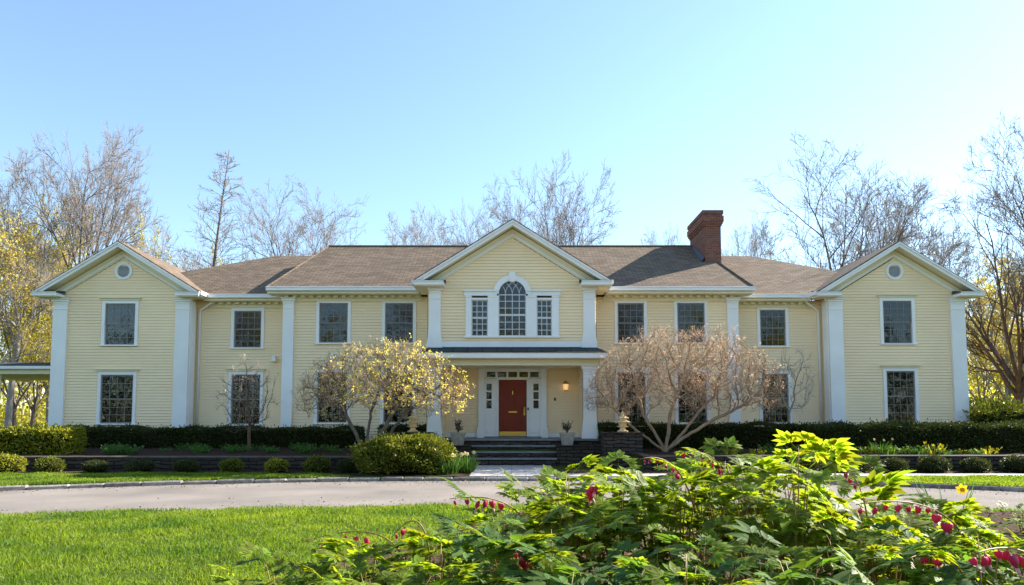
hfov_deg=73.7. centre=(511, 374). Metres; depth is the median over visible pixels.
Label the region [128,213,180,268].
young tree
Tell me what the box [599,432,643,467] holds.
stone pier
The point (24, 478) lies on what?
lawn grass
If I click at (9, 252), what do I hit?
young tree
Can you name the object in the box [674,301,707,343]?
window
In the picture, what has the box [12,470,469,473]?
mulch strip
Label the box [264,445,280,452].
perennial
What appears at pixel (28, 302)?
young tree
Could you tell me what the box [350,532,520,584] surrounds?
bleeding heart
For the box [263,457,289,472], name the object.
ball shrub
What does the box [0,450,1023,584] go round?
ground
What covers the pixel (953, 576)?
peony
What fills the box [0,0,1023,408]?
sky
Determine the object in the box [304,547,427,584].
bleeding heart
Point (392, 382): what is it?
flowering tree
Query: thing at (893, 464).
ball shrub
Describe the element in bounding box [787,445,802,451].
perennial
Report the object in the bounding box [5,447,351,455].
mulch bed
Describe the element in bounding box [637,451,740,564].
bleeding heart
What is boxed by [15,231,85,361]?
young tree
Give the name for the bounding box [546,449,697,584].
bleeding heart
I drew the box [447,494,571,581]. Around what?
bleeding heart
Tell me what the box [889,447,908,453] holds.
perennial
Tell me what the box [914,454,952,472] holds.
ball shrub
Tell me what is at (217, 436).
clipped hedge
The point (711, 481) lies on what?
bleeding heart
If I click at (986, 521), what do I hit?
bleeding heart
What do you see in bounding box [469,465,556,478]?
flagstone walk
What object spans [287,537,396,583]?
bleeding heart
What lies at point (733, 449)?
perennial
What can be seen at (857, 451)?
perennial
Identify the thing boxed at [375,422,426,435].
clipped hedge
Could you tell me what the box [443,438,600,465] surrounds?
front steps
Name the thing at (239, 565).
bleeding heart
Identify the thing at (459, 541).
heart
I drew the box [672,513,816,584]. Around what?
bleeding heart
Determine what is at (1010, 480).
lawn grass
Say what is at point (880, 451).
daffodil clump
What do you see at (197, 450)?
perennial
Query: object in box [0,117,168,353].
bare tree
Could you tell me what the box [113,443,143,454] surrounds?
perennial
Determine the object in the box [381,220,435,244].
bare tree
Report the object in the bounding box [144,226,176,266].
young tree
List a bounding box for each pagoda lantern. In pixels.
[405,412,420,431]
[615,411,629,431]
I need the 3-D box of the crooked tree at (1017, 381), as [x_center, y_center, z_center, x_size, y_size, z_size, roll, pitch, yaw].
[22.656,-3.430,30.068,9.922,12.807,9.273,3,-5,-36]
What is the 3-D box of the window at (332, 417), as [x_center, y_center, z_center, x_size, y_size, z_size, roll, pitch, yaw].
[-6.580,0.802,25.007,1.380,2.020,0.190,0,-4,0]
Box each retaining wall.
[19,456,353,470]
[636,453,1023,470]
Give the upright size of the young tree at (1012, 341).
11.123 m
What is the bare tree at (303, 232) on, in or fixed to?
on the woodland floor
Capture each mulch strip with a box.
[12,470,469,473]
[350,474,467,475]
[557,470,1019,473]
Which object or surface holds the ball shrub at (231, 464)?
on the mulch strip at (156, 471)
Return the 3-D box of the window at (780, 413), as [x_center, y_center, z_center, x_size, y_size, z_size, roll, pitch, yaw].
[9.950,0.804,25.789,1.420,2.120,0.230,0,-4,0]
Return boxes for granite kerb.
[0,477,1023,491]
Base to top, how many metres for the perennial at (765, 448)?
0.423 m
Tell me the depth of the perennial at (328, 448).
21.79 m
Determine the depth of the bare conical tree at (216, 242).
40.00 m
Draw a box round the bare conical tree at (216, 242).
[154,150,255,300]
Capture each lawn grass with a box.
[0,471,348,485]
[645,474,1023,486]
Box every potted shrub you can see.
[450,418,465,444]
[559,421,574,444]
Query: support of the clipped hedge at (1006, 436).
on the mulch bed at (657, 451)
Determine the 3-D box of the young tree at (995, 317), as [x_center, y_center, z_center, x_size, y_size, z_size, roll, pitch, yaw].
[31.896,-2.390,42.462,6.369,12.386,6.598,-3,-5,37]
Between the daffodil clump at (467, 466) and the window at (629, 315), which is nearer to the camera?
the daffodil clump at (467, 466)
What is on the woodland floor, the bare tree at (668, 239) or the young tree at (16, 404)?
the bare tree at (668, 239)
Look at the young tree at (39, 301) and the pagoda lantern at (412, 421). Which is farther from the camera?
the young tree at (39, 301)
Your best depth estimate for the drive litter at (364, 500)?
15.53 m
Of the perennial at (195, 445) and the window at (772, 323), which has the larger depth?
the window at (772, 323)
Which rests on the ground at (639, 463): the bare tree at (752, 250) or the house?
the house
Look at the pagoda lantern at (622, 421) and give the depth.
21.40 m
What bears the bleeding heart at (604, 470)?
on the flower bed soil
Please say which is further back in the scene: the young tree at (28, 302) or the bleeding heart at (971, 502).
the young tree at (28, 302)
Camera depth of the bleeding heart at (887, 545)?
2.45 m
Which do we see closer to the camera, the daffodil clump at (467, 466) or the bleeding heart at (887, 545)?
the bleeding heart at (887, 545)
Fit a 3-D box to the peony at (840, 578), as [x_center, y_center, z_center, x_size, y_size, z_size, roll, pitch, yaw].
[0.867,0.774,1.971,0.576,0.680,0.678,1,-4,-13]
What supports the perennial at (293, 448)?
on the mulch bed at (93, 451)
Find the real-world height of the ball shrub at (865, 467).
0.515 m
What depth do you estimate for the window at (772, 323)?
26.00 m
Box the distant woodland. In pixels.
[0,324,42,425]
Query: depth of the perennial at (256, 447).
22.38 m
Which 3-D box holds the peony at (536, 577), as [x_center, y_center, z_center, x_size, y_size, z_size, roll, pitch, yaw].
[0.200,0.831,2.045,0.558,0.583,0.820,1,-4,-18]
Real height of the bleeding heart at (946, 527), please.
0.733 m
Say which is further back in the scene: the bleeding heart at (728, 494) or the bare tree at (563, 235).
the bare tree at (563, 235)
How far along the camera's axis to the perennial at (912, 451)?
20.60 m
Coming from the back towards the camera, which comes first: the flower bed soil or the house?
the house
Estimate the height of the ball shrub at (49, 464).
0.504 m
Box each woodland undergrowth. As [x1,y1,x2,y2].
[0,360,48,426]
[968,364,1017,406]
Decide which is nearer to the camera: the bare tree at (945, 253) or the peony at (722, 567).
the peony at (722, 567)
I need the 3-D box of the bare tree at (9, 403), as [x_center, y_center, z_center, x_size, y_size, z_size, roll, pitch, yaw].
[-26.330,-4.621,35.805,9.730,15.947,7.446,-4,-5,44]
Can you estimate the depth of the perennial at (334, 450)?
21.24 m
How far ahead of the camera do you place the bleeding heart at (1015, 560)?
2.08 m
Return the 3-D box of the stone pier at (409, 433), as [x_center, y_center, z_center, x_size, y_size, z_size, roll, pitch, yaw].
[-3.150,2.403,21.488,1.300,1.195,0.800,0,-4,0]
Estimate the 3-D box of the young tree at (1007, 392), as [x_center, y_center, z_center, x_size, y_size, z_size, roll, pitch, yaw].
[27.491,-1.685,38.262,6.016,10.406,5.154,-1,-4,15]
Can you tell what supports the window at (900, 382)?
in the house
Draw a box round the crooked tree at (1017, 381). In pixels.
[922,159,1023,408]
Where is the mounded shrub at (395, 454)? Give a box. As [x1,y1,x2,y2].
[345,429,461,474]
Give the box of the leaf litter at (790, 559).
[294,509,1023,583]
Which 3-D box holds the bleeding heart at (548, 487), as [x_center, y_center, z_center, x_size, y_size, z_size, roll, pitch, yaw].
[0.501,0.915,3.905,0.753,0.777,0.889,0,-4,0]
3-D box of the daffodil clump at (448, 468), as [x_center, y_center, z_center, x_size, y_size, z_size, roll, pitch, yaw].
[-1.785,2.401,18.683,1.041,0.598,1.120,0,-4,0]
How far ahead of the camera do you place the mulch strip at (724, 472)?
19.06 m
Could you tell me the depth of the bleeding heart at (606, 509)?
3.15 m
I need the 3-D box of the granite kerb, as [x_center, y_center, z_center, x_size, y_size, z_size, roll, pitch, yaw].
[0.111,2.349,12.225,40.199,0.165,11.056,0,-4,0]
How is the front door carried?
in the house
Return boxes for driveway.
[0,481,1023,515]
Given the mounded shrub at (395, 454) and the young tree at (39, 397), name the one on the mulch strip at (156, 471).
the mounded shrub at (395, 454)
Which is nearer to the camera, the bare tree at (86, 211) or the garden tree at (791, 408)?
the garden tree at (791, 408)
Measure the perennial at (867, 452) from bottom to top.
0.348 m
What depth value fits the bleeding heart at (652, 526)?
2.82 m
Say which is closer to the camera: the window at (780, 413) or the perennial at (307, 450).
the perennial at (307, 450)
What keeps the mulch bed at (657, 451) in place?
on the ground at (639, 463)
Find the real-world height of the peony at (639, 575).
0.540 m
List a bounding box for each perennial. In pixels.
[100,444,128,454]
[101,442,124,451]
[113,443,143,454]
[159,447,172,450]
[173,442,197,450]
[187,443,209,450]
[189,445,212,452]
[220,444,235,449]
[224,443,249,452]
[243,443,264,450]
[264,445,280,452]
[289,442,310,450]
[295,442,316,452]
[313,444,338,450]
[331,448,342,452]
[702,446,723,454]
[713,445,740,454]
[749,447,766,454]
[757,443,788,454]
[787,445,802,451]
[849,446,869,454]
[858,445,882,454]
[876,445,907,454]
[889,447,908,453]
[904,444,934,454]
[916,441,945,453]
[934,448,955,454]
[951,449,971,453]
[968,448,984,453]
[973,446,1001,454]
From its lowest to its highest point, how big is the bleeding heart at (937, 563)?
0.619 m
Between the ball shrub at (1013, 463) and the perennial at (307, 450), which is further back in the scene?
the perennial at (307, 450)
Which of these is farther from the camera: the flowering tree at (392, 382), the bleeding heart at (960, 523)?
the flowering tree at (392, 382)
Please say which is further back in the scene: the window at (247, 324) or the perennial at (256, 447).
the window at (247, 324)
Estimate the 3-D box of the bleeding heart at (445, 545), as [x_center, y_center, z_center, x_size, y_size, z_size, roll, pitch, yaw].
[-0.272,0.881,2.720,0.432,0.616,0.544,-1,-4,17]
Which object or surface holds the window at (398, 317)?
in the house
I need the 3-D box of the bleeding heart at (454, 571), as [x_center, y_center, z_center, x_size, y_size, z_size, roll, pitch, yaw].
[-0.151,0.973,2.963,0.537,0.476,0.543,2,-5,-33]
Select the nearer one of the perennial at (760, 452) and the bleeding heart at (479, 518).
the bleeding heart at (479, 518)
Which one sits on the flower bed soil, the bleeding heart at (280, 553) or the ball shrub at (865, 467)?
the bleeding heart at (280, 553)
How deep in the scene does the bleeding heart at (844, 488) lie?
3.55 m
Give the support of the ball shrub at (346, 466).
on the mulch strip at (156, 471)
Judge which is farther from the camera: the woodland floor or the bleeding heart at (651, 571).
the woodland floor
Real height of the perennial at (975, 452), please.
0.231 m
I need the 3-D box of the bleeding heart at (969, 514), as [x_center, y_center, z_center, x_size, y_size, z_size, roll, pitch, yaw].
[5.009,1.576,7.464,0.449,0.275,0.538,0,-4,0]
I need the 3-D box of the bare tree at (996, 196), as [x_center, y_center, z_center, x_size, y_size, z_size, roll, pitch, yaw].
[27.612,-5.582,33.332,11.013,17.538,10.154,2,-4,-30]
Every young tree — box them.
[0,201,36,325]
[0,213,52,361]
[0,215,78,426]
[0,215,104,425]
[0,240,49,422]
[3,190,91,425]
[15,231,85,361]
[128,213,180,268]
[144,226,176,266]
[965,269,1020,405]
[965,279,1023,388]
[965,288,1017,399]
[966,253,1023,406]
[968,309,1013,399]
[973,251,1023,373]
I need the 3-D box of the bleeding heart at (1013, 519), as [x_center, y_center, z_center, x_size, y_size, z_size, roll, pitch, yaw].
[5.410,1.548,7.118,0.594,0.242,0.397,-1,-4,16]
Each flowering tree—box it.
[290,333,474,442]
[580,321,789,451]
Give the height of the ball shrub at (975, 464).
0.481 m
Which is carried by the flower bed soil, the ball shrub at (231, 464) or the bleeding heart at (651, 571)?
the bleeding heart at (651, 571)
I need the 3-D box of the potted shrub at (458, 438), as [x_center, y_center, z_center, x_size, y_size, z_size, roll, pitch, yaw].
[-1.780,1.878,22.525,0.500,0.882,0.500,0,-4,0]
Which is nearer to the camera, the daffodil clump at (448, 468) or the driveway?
the driveway
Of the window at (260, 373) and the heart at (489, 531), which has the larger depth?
the window at (260, 373)
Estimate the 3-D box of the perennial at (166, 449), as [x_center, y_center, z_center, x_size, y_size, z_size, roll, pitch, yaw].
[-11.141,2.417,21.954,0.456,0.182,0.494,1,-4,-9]
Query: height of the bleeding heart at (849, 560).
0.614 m
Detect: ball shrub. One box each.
[0,452,29,472]
[32,455,66,471]
[80,459,110,472]
[122,459,157,471]
[169,458,200,472]
[218,457,245,472]
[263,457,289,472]
[300,454,331,472]
[335,458,363,472]
[789,458,820,472]
[838,455,873,472]
[880,456,911,471]
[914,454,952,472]
[958,456,995,472]
[999,454,1023,472]
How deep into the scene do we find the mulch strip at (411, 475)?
18.17 m
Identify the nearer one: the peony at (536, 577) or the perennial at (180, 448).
the peony at (536, 577)
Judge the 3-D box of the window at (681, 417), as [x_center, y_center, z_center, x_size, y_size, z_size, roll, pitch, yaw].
[6.600,0.802,25.007,1.340,2.020,0.190,0,-4,0]
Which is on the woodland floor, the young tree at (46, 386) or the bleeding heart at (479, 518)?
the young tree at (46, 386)
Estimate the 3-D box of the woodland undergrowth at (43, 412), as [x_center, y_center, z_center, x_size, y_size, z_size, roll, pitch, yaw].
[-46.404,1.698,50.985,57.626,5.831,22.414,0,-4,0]
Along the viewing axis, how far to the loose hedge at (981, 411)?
24.63 m
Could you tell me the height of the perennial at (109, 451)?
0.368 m
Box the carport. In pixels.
[0,362,50,393]
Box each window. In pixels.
[94,369,139,425]
[98,297,141,346]
[225,369,265,425]
[229,308,264,348]
[312,369,350,423]
[314,301,350,343]
[379,369,415,423]
[381,301,416,343]
[463,272,561,337]
[614,301,646,343]
[614,369,648,422]
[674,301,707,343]
[674,369,711,423]
[757,308,790,347]
[758,368,794,423]
[876,295,917,344]
[880,365,921,421]
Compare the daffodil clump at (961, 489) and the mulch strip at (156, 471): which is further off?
the mulch strip at (156, 471)
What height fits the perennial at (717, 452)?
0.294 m
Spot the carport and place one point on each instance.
(25, 371)
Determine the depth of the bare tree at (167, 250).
50.38 m
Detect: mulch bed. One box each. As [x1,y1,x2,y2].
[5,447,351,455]
[631,448,1023,456]
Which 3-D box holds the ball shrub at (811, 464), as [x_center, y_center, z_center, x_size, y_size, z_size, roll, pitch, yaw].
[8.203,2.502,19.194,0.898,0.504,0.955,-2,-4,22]
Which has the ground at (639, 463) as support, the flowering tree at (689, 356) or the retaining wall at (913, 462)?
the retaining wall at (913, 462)
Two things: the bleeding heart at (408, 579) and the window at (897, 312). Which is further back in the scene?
the window at (897, 312)
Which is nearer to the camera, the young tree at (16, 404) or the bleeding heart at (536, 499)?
the bleeding heart at (536, 499)
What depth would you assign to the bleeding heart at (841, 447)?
2.76 m
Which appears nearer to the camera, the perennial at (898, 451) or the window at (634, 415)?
the perennial at (898, 451)
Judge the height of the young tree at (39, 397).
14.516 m
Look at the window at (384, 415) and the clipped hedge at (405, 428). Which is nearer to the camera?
the clipped hedge at (405, 428)
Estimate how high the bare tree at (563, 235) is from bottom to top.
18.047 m
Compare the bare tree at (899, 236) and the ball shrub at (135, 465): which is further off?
the bare tree at (899, 236)
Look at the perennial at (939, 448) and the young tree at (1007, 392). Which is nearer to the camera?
the perennial at (939, 448)
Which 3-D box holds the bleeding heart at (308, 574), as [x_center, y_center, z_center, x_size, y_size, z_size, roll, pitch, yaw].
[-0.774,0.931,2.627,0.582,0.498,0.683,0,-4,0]
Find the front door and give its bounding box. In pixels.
[499,380,526,435]
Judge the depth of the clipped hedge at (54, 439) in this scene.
20.67 m
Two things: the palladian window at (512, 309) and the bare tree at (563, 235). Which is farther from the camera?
the bare tree at (563, 235)
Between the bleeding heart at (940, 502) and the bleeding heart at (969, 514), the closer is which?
the bleeding heart at (940, 502)
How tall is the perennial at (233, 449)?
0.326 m
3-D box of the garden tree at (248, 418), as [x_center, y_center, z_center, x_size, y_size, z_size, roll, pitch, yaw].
[-8.607,0.918,22.295,2.285,3.366,1.736,0,-4,0]
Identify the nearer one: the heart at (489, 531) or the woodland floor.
the heart at (489, 531)
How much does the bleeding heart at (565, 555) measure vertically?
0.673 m
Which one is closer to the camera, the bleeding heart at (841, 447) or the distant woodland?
the bleeding heart at (841, 447)
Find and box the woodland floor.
[0,409,45,426]
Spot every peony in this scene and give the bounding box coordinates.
[488,540,630,584]
[517,538,689,584]
[613,530,766,584]
[676,546,898,584]
[724,519,933,584]
[771,521,983,584]
[905,520,1023,584]
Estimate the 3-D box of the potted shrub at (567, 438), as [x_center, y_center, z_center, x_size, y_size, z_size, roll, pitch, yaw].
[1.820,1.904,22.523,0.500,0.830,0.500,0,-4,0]
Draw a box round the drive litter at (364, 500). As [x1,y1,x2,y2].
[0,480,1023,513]
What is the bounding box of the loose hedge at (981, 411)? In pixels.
[961,394,1023,424]
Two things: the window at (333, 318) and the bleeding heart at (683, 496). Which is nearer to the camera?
the bleeding heart at (683, 496)
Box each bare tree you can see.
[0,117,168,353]
[0,146,98,427]
[104,205,211,270]
[206,174,370,266]
[381,202,487,244]
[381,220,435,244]
[431,185,549,244]
[475,151,622,244]
[640,221,688,244]
[721,209,777,259]
[742,130,996,323]
[835,188,987,305]
[955,107,1023,293]
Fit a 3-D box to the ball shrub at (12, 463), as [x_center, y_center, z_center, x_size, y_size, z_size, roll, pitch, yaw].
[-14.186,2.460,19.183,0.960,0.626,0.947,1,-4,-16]
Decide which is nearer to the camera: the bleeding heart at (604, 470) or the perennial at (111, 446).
the bleeding heart at (604, 470)
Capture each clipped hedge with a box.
[0,423,89,454]
[62,421,366,448]
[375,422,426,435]
[596,419,809,448]
[796,417,1023,452]
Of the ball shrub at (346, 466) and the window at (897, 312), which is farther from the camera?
the window at (897, 312)
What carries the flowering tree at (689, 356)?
on the mulch bed at (657, 451)
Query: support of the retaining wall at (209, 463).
on the ground at (639, 463)
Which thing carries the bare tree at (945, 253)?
on the woodland floor
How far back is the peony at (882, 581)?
2.30 m
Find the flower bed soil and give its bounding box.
[300,511,1023,584]
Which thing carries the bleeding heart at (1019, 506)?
on the flower bed soil
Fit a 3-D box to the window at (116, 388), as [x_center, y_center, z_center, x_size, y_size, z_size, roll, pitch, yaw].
[-14.585,0.845,25.280,1.630,2.110,0.420,0,-4,0]
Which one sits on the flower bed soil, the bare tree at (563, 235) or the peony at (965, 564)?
the peony at (965, 564)
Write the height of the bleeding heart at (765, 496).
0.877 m
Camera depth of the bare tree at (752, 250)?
57.95 m
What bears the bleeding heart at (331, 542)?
on the flower bed soil
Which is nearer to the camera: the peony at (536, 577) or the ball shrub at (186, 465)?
the peony at (536, 577)
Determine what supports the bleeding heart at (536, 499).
on the flower bed soil
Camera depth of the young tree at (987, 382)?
39.60 m
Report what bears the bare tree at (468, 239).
on the woodland floor
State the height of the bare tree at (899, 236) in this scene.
17.261 m
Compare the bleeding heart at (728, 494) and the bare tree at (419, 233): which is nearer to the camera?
the bleeding heart at (728, 494)
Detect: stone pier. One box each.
[389,432,433,435]
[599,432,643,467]
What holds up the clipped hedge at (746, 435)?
on the mulch bed at (657, 451)
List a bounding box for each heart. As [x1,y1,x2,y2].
[207,539,294,584]
[239,542,378,584]
[271,555,381,584]
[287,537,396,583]
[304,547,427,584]
[314,531,441,584]
[315,549,480,584]
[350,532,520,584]
[391,520,506,584]
[404,548,535,584]
[430,477,588,584]
[442,525,560,584]
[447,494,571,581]
[466,504,604,584]
[467,482,591,559]
[498,454,635,575]
[536,464,653,583]
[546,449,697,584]
[582,466,735,560]
[605,522,702,584]
[606,455,774,581]
[636,535,780,584]
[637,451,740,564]
[657,451,805,582]
[666,436,867,584]
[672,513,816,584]
[688,449,797,584]
[719,429,915,584]
[739,448,889,574]
[762,507,959,584]
[763,471,954,582]
[788,486,978,583]
[834,545,941,584]
[849,500,973,582]
[860,497,1021,584]
[867,520,1023,584]
[888,502,1023,579]
[924,515,1022,584]
[928,517,1023,584]
[955,507,997,525]
[996,501,1023,532]
[1005,514,1023,522]
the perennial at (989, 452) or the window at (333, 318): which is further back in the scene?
the window at (333, 318)
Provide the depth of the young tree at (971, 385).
45.60 m
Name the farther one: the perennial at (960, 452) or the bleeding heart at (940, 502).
the perennial at (960, 452)
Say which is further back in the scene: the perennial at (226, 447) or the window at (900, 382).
the window at (900, 382)
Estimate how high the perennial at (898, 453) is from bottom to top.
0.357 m
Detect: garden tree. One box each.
[211,354,281,450]
[773,345,818,423]
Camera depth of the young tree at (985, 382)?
57.15 m
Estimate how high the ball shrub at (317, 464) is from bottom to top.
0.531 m
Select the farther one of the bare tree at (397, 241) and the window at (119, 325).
the bare tree at (397, 241)
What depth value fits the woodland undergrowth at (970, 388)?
43.10 m
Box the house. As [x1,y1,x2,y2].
[31,210,985,439]
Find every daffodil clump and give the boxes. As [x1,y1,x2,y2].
[432,451,465,473]
[455,450,480,472]
[868,438,893,453]
[913,476,974,531]
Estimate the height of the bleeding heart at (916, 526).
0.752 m
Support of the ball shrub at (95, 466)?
on the mulch strip at (156, 471)
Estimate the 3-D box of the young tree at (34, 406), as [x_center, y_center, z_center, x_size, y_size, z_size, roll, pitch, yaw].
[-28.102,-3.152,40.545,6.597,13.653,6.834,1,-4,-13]
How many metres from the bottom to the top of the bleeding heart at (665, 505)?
0.862 m

